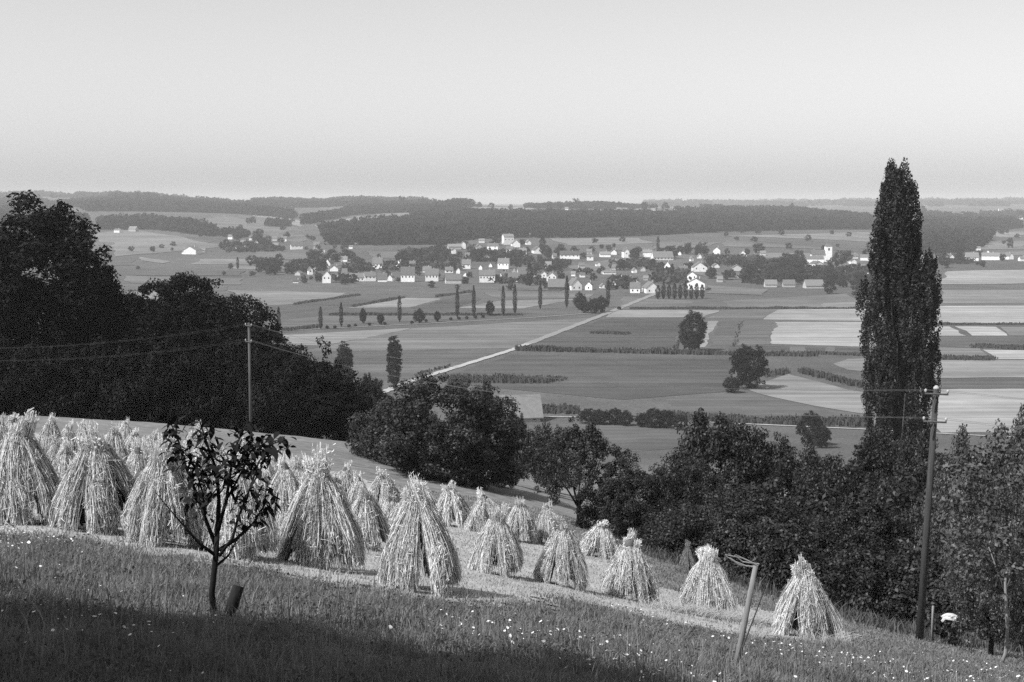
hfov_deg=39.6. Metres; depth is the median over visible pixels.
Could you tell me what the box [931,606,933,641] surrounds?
fence stake
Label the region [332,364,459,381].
crop field
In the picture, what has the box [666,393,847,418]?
crop field
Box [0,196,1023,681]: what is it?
ground
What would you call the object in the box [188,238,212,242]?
crop field
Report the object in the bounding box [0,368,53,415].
wood edge bush
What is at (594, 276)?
garden tree
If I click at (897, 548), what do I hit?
thicket bush
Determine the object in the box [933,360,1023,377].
crop field
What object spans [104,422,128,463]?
stook
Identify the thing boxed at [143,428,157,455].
stook
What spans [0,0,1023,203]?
sky
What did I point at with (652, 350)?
maize strip
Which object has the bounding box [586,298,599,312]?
round tree
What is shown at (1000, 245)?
crop field
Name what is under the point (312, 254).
garden tree
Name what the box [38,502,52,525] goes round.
fallen sheaf
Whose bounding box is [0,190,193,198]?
distant wood
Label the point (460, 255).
garden tree
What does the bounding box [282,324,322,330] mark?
maize strip
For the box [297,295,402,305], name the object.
crop field
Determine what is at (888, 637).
meadow grass
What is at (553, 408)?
maize strip
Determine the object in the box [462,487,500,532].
stook
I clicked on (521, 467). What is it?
thicket bush
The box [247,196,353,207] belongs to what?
distant wood
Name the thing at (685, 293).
young poplar
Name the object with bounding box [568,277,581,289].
house
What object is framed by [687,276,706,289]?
house
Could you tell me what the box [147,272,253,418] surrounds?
broadleaf tree
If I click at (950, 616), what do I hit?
white cloth
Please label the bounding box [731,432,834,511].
orchard tree
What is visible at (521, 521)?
stook
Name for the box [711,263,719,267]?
shed
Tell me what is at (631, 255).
garden tree
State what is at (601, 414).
bush
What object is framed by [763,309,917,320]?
crop field
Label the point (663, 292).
young poplar
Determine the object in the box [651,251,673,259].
house
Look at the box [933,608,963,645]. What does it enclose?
brush heap
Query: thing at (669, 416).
bush
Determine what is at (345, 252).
garden tree
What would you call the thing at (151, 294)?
crop field
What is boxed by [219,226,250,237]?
distant wood
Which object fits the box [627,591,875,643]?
straw litter
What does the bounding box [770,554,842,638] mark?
stook
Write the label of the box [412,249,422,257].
garden tree
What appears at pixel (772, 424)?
path
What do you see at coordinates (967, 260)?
village shrubbery
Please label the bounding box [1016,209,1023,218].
ridge tree
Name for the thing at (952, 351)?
crop field
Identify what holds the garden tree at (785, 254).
on the ground at (844, 440)
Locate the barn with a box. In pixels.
[498,394,543,421]
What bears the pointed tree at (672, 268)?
on the ground at (844, 440)
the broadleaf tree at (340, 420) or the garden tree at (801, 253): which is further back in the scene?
the garden tree at (801, 253)
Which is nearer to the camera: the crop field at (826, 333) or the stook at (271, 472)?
the stook at (271, 472)
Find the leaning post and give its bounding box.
[725,554,768,664]
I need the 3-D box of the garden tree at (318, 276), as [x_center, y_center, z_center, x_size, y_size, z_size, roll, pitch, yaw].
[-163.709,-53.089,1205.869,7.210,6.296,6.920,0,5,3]
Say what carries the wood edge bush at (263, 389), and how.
on the ground at (844, 440)
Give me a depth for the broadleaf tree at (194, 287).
145.49 m
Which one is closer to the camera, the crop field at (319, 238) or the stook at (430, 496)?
the stook at (430, 496)
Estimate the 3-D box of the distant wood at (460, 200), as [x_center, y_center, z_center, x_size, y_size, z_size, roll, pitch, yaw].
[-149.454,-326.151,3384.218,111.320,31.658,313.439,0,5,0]
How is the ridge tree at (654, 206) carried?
on the ground at (844, 440)
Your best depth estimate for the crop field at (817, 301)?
967.76 m
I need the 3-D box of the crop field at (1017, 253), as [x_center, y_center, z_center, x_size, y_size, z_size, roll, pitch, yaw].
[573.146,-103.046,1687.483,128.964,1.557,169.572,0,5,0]
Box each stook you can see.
[0,407,60,525]
[0,412,9,441]
[5,412,19,431]
[37,412,63,453]
[45,435,62,462]
[47,419,136,535]
[51,437,74,479]
[61,418,79,453]
[76,419,92,436]
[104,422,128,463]
[118,432,204,546]
[119,417,131,440]
[119,435,147,509]
[124,427,141,454]
[125,435,150,463]
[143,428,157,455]
[166,435,186,473]
[182,419,201,459]
[185,442,282,560]
[186,424,214,466]
[186,444,213,496]
[208,443,229,485]
[230,435,252,460]
[255,466,277,515]
[256,448,275,481]
[262,451,299,528]
[271,449,279,471]
[272,442,368,571]
[290,453,306,485]
[332,472,351,508]
[336,460,354,491]
[346,469,368,507]
[351,484,391,551]
[368,466,401,504]
[374,471,464,597]
[381,491,397,516]
[387,498,404,527]
[418,479,437,506]
[435,479,471,528]
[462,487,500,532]
[467,503,525,576]
[506,496,539,542]
[532,512,590,592]
[534,500,555,543]
[579,519,620,559]
[599,527,663,602]
[677,543,741,616]
[679,540,694,572]
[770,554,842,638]
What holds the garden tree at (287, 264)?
on the ground at (844, 440)
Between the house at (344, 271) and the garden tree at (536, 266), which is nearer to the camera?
the house at (344, 271)
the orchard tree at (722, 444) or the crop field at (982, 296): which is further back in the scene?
the crop field at (982, 296)
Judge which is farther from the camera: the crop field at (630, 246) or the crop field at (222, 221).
the crop field at (222, 221)
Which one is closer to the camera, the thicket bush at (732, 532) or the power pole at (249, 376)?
the thicket bush at (732, 532)
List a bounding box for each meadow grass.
[0,528,1023,681]
[398,485,1023,662]
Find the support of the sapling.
on the ground at (844, 440)
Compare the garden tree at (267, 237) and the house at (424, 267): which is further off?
the garden tree at (267, 237)
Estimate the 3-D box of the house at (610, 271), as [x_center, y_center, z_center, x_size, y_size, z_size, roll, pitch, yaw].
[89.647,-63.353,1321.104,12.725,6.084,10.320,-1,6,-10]
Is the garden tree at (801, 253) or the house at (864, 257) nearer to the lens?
the garden tree at (801, 253)
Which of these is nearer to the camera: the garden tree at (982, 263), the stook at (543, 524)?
the stook at (543, 524)
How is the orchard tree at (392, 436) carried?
on the ground at (844, 440)
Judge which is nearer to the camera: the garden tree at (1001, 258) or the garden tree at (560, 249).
the garden tree at (1001, 258)
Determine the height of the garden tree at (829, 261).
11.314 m
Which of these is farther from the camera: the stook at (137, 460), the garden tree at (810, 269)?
the garden tree at (810, 269)
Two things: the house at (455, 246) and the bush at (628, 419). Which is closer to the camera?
the bush at (628, 419)
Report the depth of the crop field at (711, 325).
742.99 m
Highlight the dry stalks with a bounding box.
[0,534,1023,681]
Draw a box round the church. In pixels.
[810,238,831,261]
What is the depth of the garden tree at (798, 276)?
1174.83 m
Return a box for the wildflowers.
[0,528,1019,681]
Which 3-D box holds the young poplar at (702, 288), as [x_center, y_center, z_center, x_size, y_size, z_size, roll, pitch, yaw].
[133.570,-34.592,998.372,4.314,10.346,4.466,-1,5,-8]
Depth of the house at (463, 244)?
1665.13 m
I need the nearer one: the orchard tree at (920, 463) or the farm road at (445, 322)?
the orchard tree at (920, 463)
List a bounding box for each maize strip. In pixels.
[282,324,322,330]
[293,293,360,304]
[329,312,523,315]
[351,296,404,306]
[416,364,450,374]
[435,290,471,296]
[440,373,567,383]
[515,344,818,356]
[542,402,579,414]
[589,330,631,334]
[629,306,868,308]
[663,409,866,427]
[673,334,680,348]
[733,320,743,345]
[763,367,790,377]
[797,366,864,387]
[818,350,871,355]
[937,322,1023,324]
[937,354,997,360]
[969,343,1023,349]
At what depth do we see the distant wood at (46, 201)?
3771.26 m
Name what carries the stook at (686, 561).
on the ground at (844, 440)
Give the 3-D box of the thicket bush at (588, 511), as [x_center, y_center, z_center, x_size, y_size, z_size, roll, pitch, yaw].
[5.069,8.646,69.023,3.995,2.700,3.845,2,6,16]
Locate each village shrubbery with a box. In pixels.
[225,239,285,251]
[289,258,327,272]
[332,271,358,282]
[342,261,376,272]
[378,259,464,271]
[401,245,451,261]
[463,247,534,261]
[488,273,546,284]
[529,257,570,271]
[604,274,637,288]
[608,257,663,269]
[648,266,691,284]
[703,252,762,266]
[738,267,773,284]
[759,263,872,282]
[937,251,975,264]
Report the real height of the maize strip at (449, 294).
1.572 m
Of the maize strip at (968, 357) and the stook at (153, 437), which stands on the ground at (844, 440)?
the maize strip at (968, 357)
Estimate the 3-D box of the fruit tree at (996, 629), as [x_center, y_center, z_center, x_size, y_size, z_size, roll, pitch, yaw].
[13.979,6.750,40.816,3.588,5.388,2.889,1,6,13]
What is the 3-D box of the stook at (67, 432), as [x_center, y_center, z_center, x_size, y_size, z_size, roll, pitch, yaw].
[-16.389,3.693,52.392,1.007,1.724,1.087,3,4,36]
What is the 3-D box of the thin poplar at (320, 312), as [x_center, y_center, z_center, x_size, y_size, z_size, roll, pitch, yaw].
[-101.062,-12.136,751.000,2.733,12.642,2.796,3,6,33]
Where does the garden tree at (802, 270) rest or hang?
on the ground at (844, 440)
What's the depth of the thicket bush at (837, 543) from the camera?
55.27 m
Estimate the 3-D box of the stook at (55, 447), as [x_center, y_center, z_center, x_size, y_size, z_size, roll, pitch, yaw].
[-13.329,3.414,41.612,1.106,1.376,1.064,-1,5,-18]
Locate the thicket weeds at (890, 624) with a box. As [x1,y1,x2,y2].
[617,534,1023,653]
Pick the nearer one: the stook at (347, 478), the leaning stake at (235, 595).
the leaning stake at (235, 595)
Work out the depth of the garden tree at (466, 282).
1175.86 m
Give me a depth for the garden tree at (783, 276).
1175.55 m
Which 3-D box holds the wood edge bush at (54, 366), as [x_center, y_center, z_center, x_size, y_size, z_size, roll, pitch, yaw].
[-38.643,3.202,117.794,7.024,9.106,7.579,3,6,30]
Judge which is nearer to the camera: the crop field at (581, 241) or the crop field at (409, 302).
the crop field at (409, 302)
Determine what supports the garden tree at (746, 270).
on the ground at (844, 440)
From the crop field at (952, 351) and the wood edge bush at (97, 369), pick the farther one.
the crop field at (952, 351)
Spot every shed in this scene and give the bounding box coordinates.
[479,238,484,242]
[578,263,584,267]
[643,275,648,279]
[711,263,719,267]
[716,276,722,281]
[847,259,856,263]
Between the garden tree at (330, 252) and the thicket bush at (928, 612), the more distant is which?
the garden tree at (330, 252)
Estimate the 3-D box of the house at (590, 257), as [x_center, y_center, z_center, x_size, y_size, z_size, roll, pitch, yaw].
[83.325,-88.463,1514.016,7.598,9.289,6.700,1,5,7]
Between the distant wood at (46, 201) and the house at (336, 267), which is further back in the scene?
the distant wood at (46, 201)
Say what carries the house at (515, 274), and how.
on the ground at (844, 440)
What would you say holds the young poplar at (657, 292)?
on the ground at (844, 440)
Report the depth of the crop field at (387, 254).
1605.80 m
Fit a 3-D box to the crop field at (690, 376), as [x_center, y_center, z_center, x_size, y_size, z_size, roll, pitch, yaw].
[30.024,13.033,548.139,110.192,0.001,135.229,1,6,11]
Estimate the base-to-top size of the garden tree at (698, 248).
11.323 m
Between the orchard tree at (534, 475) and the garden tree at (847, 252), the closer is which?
the orchard tree at (534, 475)
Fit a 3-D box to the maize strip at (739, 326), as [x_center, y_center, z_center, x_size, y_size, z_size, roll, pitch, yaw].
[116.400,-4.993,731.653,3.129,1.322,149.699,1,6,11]
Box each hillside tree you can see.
[278,224,285,229]
[804,234,811,240]
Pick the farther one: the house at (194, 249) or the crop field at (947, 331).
the house at (194, 249)
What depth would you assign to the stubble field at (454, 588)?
26.45 m
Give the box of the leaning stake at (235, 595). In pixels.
[224,584,243,619]
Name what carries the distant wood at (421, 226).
on the ground at (844, 440)
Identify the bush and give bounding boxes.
[0,325,89,416]
[0,334,41,415]
[0,356,24,415]
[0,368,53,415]
[21,342,100,418]
[52,364,114,418]
[64,335,158,420]
[89,333,175,423]
[106,373,182,423]
[121,320,221,425]
[163,355,236,427]
[189,364,256,429]
[199,336,293,431]
[242,369,303,435]
[252,399,323,437]
[263,335,351,439]
[302,380,363,441]
[324,370,376,441]
[343,398,417,460]
[358,417,450,465]
[385,425,463,480]
[408,426,531,489]
[471,449,529,487]
[573,492,634,536]
[576,408,598,422]
[591,408,612,424]
[605,407,623,424]
[609,496,686,541]
[616,410,634,425]
[633,499,689,551]
[634,412,645,426]
[642,407,666,427]
[642,488,734,558]
[657,410,675,427]
[671,413,688,429]
[671,509,772,578]
[704,513,852,590]
[707,503,819,586]
[729,470,939,542]
[749,526,879,602]
[751,529,896,605]
[806,537,908,621]
[830,534,943,624]
[853,476,969,550]
[854,527,920,611]
[862,492,1018,543]
[864,541,971,621]
[873,529,1015,646]
[883,540,1023,645]
[884,503,950,539]
[891,560,1023,644]
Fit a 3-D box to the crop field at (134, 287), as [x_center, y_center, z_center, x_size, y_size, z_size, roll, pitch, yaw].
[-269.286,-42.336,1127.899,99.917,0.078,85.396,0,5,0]
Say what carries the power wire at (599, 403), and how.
attached to the power pole at (924, 561)
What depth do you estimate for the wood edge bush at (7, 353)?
119.87 m
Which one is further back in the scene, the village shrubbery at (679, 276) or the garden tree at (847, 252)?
the garden tree at (847, 252)
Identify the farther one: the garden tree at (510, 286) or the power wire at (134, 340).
the garden tree at (510, 286)
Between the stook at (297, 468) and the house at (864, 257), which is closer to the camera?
the stook at (297, 468)
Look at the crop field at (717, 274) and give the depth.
1296.56 m
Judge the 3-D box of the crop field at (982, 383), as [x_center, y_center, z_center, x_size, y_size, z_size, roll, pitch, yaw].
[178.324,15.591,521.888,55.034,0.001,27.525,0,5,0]
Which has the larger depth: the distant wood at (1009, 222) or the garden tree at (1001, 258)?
the distant wood at (1009, 222)
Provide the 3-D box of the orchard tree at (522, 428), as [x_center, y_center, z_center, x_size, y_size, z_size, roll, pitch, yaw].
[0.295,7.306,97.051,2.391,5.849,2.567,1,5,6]
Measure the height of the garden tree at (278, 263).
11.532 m
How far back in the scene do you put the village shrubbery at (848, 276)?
1302.20 m
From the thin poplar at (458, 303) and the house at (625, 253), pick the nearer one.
the thin poplar at (458, 303)
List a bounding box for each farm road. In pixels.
[285,312,601,330]
[382,343,531,392]
[525,293,655,342]
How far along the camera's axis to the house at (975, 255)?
1521.33 m
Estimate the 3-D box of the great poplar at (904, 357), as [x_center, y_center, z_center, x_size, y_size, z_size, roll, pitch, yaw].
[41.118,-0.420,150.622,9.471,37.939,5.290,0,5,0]
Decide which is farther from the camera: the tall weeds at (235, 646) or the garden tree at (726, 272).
the garden tree at (726, 272)
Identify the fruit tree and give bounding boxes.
[907,423,1023,607]
[935,486,1023,655]
[967,403,1023,652]
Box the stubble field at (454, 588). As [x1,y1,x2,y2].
[0,433,860,647]
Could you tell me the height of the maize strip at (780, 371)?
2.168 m
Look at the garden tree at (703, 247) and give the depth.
1621.91 m
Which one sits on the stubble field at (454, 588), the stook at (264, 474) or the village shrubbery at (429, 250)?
the stook at (264, 474)
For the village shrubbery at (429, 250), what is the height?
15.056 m
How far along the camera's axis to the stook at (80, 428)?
58.22 m
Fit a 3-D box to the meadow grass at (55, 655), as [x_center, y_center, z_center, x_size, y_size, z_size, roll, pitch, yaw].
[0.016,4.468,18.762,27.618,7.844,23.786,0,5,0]
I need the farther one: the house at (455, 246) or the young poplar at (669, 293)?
the house at (455, 246)
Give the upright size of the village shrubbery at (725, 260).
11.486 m
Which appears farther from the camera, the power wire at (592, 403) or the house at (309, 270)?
the house at (309, 270)
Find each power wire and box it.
[0,339,243,360]
[10,323,244,347]
[29,324,248,347]
[29,340,248,360]
[246,339,882,417]
[249,324,946,390]
[256,325,923,389]
[259,342,862,416]
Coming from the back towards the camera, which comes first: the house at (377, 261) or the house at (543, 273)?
the house at (377, 261)
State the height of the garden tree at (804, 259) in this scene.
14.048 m
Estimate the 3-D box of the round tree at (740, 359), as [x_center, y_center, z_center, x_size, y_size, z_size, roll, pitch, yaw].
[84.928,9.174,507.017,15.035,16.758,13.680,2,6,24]
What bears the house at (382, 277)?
on the ground at (844, 440)
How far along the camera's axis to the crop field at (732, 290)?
1088.20 m
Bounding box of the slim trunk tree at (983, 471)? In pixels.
[936,422,1023,663]
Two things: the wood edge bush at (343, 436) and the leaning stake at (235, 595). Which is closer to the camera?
the leaning stake at (235, 595)
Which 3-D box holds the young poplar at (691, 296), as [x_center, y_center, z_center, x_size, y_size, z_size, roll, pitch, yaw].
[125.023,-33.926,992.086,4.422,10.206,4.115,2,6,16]
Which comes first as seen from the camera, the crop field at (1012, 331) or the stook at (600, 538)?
the stook at (600, 538)
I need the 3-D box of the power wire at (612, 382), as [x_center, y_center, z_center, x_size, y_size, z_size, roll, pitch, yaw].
[-0.964,0.564,63.240,0.008,1.718,48.069,-4,7,-37]
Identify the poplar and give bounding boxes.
[276,307,280,331]
[317,307,322,328]
[334,341,355,381]
[339,302,343,326]
[385,335,402,388]
[397,295,401,321]
[455,289,460,317]
[471,285,475,316]
[501,285,505,315]
[512,284,516,313]
[538,282,542,308]
[564,275,569,307]
[606,281,610,305]
[655,285,660,298]
[661,283,665,298]
[666,285,671,298]
[672,283,677,298]
[678,285,682,298]
[683,283,688,298]
[688,285,693,298]
[694,283,698,298]
[699,285,704,298]
[855,157,942,496]
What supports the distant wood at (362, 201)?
on the ground at (844, 440)
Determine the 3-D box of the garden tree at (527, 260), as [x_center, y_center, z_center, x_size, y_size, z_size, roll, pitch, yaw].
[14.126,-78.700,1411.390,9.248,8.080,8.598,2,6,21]
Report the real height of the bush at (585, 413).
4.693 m
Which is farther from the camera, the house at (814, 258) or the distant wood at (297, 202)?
the distant wood at (297, 202)
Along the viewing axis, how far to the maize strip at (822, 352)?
622.89 m
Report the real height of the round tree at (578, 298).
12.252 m
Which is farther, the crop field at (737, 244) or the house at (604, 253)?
the crop field at (737, 244)
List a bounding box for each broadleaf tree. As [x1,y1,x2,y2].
[0,190,127,396]
[0,238,63,381]
[34,249,132,411]
[92,289,146,419]
[118,277,206,397]
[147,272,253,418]
[148,271,203,346]
[190,293,288,429]
[218,328,310,422]
[264,359,353,434]
[296,380,371,439]
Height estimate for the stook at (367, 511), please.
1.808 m
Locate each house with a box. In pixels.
[128,226,138,231]
[183,245,202,253]
[290,242,302,249]
[292,278,300,282]
[307,266,312,274]
[313,242,319,248]
[322,269,331,282]
[326,258,333,267]
[329,264,340,270]
[340,255,347,261]
[341,268,348,274]
[349,272,363,280]
[363,271,375,280]
[372,257,383,268]
[377,273,387,281]
[387,273,394,280]
[400,266,414,281]
[422,265,431,271]
[425,268,438,280]
[444,274,461,283]
[445,266,453,272]
[447,244,461,249]
[461,242,465,248]
[462,259,471,268]
[479,269,494,282]
[487,242,499,249]
[497,257,509,268]
[501,233,513,244]
[508,271,519,281]
[511,240,519,246]
[516,267,529,274]
[532,245,541,253]
[541,271,546,277]
[546,272,555,280]
[548,279,566,289]
[560,250,579,258]
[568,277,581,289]
[585,280,592,289]
[587,254,593,260]
[599,251,610,256]
[601,269,615,273]
[611,248,617,254]
[621,247,629,257]
[630,281,639,292]
[642,280,658,292]
[643,249,651,256]
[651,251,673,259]
[687,270,696,280]
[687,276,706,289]
[691,261,707,271]
[713,247,720,253]
[731,264,741,270]
[763,280,777,286]
[782,280,795,286]
[802,279,823,287]
[805,256,823,262]
[809,260,823,265]
[850,253,857,258]
[860,254,869,260]
[965,252,978,260]
[981,252,999,259]
[1004,252,1013,258]
[1018,255,1023,260]
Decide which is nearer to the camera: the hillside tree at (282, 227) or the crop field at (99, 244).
the crop field at (99, 244)
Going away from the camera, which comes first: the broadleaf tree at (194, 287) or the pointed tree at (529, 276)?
the broadleaf tree at (194, 287)
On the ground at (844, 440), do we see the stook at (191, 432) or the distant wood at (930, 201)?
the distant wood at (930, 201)
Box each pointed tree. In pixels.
[525,263,533,285]
[539,236,545,253]
[669,263,674,274]
[920,206,926,213]
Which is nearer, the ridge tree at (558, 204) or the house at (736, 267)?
the house at (736, 267)
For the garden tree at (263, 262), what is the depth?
1356.41 m
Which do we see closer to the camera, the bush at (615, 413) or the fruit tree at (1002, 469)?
the fruit tree at (1002, 469)
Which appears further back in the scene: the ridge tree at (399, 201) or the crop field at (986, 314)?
the ridge tree at (399, 201)
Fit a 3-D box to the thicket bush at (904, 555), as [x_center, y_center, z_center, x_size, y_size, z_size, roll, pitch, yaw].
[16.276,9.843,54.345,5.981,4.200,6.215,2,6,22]
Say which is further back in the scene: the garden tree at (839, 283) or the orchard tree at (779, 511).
the garden tree at (839, 283)
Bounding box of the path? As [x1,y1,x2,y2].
[544,416,1010,436]
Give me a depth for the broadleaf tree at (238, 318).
137.28 m
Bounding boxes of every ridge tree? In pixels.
[395,195,405,203]
[545,201,551,208]
[554,201,562,208]
[571,198,581,208]
[640,201,647,209]
[650,203,657,208]
[661,202,669,208]
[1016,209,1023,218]
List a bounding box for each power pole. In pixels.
[245,323,252,451]
[916,385,948,640]
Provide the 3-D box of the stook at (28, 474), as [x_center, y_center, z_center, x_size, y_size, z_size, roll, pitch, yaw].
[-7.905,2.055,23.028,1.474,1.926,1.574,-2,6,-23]
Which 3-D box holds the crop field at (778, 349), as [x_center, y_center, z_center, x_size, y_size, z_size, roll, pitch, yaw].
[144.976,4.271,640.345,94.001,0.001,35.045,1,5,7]
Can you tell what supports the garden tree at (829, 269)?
on the ground at (844, 440)
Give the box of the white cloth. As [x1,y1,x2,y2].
[941,613,957,621]
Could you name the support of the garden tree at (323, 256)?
on the ground at (844, 440)
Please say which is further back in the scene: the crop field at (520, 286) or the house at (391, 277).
the house at (391, 277)
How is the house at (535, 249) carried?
on the ground at (844, 440)
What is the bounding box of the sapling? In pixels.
[156,416,296,612]
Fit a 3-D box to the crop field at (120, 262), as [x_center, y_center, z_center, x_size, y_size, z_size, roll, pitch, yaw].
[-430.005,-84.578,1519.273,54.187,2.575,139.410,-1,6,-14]
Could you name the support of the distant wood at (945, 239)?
on the ground at (844, 440)
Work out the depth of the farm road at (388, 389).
582.40 m
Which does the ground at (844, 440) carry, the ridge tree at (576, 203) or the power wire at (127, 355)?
the ridge tree at (576, 203)
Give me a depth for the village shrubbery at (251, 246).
1761.55 m
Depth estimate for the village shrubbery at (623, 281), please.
1155.87 m
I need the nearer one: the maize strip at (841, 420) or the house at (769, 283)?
the maize strip at (841, 420)
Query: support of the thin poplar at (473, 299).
on the ground at (844, 440)
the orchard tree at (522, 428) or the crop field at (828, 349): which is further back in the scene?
the crop field at (828, 349)
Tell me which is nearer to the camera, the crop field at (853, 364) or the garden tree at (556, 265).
the crop field at (853, 364)
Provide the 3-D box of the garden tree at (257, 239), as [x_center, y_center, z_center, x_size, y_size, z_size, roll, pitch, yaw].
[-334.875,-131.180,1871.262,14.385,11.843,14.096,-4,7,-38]
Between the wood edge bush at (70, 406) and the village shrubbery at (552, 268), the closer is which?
the wood edge bush at (70, 406)
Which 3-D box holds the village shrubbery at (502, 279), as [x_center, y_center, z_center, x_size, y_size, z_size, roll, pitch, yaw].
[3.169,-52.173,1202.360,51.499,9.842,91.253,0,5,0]
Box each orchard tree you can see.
[355,372,389,439]
[356,370,521,481]
[369,411,441,442]
[458,378,503,472]
[500,407,533,485]
[518,416,640,524]
[528,421,573,486]
[593,460,675,537]
[635,456,725,512]
[659,407,786,506]
[681,481,812,569]
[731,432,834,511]
[784,453,879,532]
[806,488,923,595]
[837,426,933,503]
[878,428,971,512]
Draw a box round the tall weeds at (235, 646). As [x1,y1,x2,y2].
[0,534,1021,681]
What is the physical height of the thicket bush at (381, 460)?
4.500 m
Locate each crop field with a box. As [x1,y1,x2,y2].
[88,242,115,250]
[90,259,135,265]
[94,230,225,255]
[122,285,227,290]
[124,276,241,284]
[126,292,157,298]
[135,268,244,275]
[139,257,170,262]
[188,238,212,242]
[192,259,253,263]
[202,215,292,235]
[227,290,344,305]
[232,266,285,268]
[238,215,301,230]
[249,214,301,226]
[252,251,323,259]
[261,234,306,241]
[281,315,501,326]
[283,328,409,345]
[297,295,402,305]
[298,318,588,351]
[307,234,328,243]
[307,351,498,363]
[315,216,376,226]
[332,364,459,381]
[333,262,371,265]
[350,298,439,307]
[366,251,423,257]
[376,212,408,216]
[412,294,480,307]
[438,355,732,399]
[460,299,572,307]
[471,207,533,209]
[484,292,593,299]
[498,283,559,290]
[523,318,684,346]
[549,238,652,245]
[567,258,640,270]
[599,424,691,451]
[606,310,718,316]
[611,244,653,249]
[616,297,693,308]
[654,242,720,248]
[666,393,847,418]
[695,272,740,278]
[700,321,717,346]
[707,285,767,294]
[708,309,777,318]
[710,321,738,346]
[721,241,840,249]
[723,294,856,307]
[728,346,875,354]
[735,321,772,345]
[739,232,872,241]
[748,374,865,413]
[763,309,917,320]
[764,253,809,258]
[770,322,933,346]
[790,346,805,351]
[821,302,866,307]
[825,347,834,351]
[833,358,868,370]
[873,359,931,428]
[933,326,965,335]
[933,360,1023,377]
[934,379,1023,387]
[937,305,1023,322]
[937,337,1023,349]
[937,389,1023,432]
[939,347,985,356]
[940,270,1023,283]
[940,290,1023,302]
[955,326,1006,335]
[979,251,1023,256]
[981,241,1023,249]
[984,350,1023,358]
[993,231,1023,236]
[1001,327,1023,335]
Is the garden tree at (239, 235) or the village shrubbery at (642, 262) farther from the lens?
the garden tree at (239, 235)
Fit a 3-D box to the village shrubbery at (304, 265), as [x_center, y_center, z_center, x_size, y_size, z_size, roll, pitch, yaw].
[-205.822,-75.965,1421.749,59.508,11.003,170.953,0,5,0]
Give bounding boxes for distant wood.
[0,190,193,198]
[0,195,110,207]
[0,205,90,234]
[74,197,297,217]
[95,212,220,235]
[106,191,160,198]
[151,194,260,205]
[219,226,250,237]
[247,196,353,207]
[264,217,291,226]
[299,202,468,223]
[316,208,873,245]
[329,195,427,199]
[348,197,476,206]
[431,198,471,207]
[471,201,650,208]
[642,197,1023,206]
[673,204,875,220]
[912,208,1023,218]
[914,214,1023,229]
[919,223,996,253]
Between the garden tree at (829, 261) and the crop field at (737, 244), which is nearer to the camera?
the garden tree at (829, 261)
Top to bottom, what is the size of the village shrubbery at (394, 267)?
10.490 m
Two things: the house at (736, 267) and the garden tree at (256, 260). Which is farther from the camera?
the garden tree at (256, 260)
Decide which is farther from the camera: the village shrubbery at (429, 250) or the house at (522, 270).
the village shrubbery at (429, 250)
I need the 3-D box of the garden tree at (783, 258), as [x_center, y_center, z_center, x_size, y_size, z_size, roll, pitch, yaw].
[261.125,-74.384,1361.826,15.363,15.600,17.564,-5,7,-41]
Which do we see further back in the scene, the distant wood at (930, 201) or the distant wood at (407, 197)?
the distant wood at (930, 201)
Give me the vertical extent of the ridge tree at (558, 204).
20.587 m
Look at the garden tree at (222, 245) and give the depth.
1794.31 m
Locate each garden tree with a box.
[218,241,227,249]
[226,228,232,236]
[234,231,243,239]
[245,255,257,265]
[253,237,263,243]
[254,257,264,266]
[255,265,262,271]
[260,260,271,266]
[263,235,271,241]
[264,263,278,274]
[270,260,282,271]
[275,253,284,265]
[283,262,294,272]
[285,265,295,273]
[305,250,317,258]
[315,253,326,259]
[315,275,321,281]
[317,258,325,270]
[326,248,339,261]
[338,249,352,260]
[350,256,359,262]
[356,258,366,265]
[394,253,404,260]
[406,256,417,264]
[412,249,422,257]
[427,281,435,287]
[437,238,446,244]
[455,251,462,257]
[461,277,468,283]
[467,244,475,252]
[491,255,498,262]
[506,282,514,289]
[512,260,522,266]
[519,239,525,244]
[522,258,529,265]
[532,262,539,271]
[543,250,551,256]
[553,246,563,256]
[553,261,563,269]
[570,245,579,250]
[584,267,593,274]
[589,272,597,279]
[616,260,628,269]
[628,250,637,258]
[630,248,639,255]
[667,245,679,257]
[683,242,693,253]
[694,246,701,254]
[695,242,707,252]
[704,267,716,277]
[705,255,713,264]
[721,269,731,279]
[727,268,735,276]
[733,258,743,265]
[739,267,755,279]
[740,261,757,270]
[752,258,762,267]
[753,243,765,252]
[757,255,765,263]
[768,257,779,266]
[773,259,785,267]
[777,268,790,281]
[778,271,794,280]
[779,252,793,262]
[781,256,791,266]
[790,249,804,256]
[790,256,806,264]
[793,272,802,282]
[794,255,808,263]
[796,267,806,279]
[807,267,818,274]
[819,265,838,273]
[819,274,827,282]
[822,280,837,293]
[826,256,839,265]
[832,250,846,263]
[836,277,847,286]
[843,250,853,262]
[849,281,859,289]
[851,284,862,297]
[937,253,949,267]
[954,251,964,260]
[979,260,985,266]
[998,226,1008,233]
[999,254,1006,260]
[1006,237,1013,247]
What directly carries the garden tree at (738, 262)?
on the ground at (844, 440)
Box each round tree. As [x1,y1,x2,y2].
[359,307,366,322]
[377,313,384,324]
[412,308,425,322]
[434,311,440,321]
[485,300,494,315]
[572,291,586,307]
[578,299,590,311]
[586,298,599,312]
[595,295,607,311]
[677,309,707,348]
[689,334,700,348]
[722,375,741,392]
[728,343,769,388]
[795,410,822,444]
[811,425,831,447]

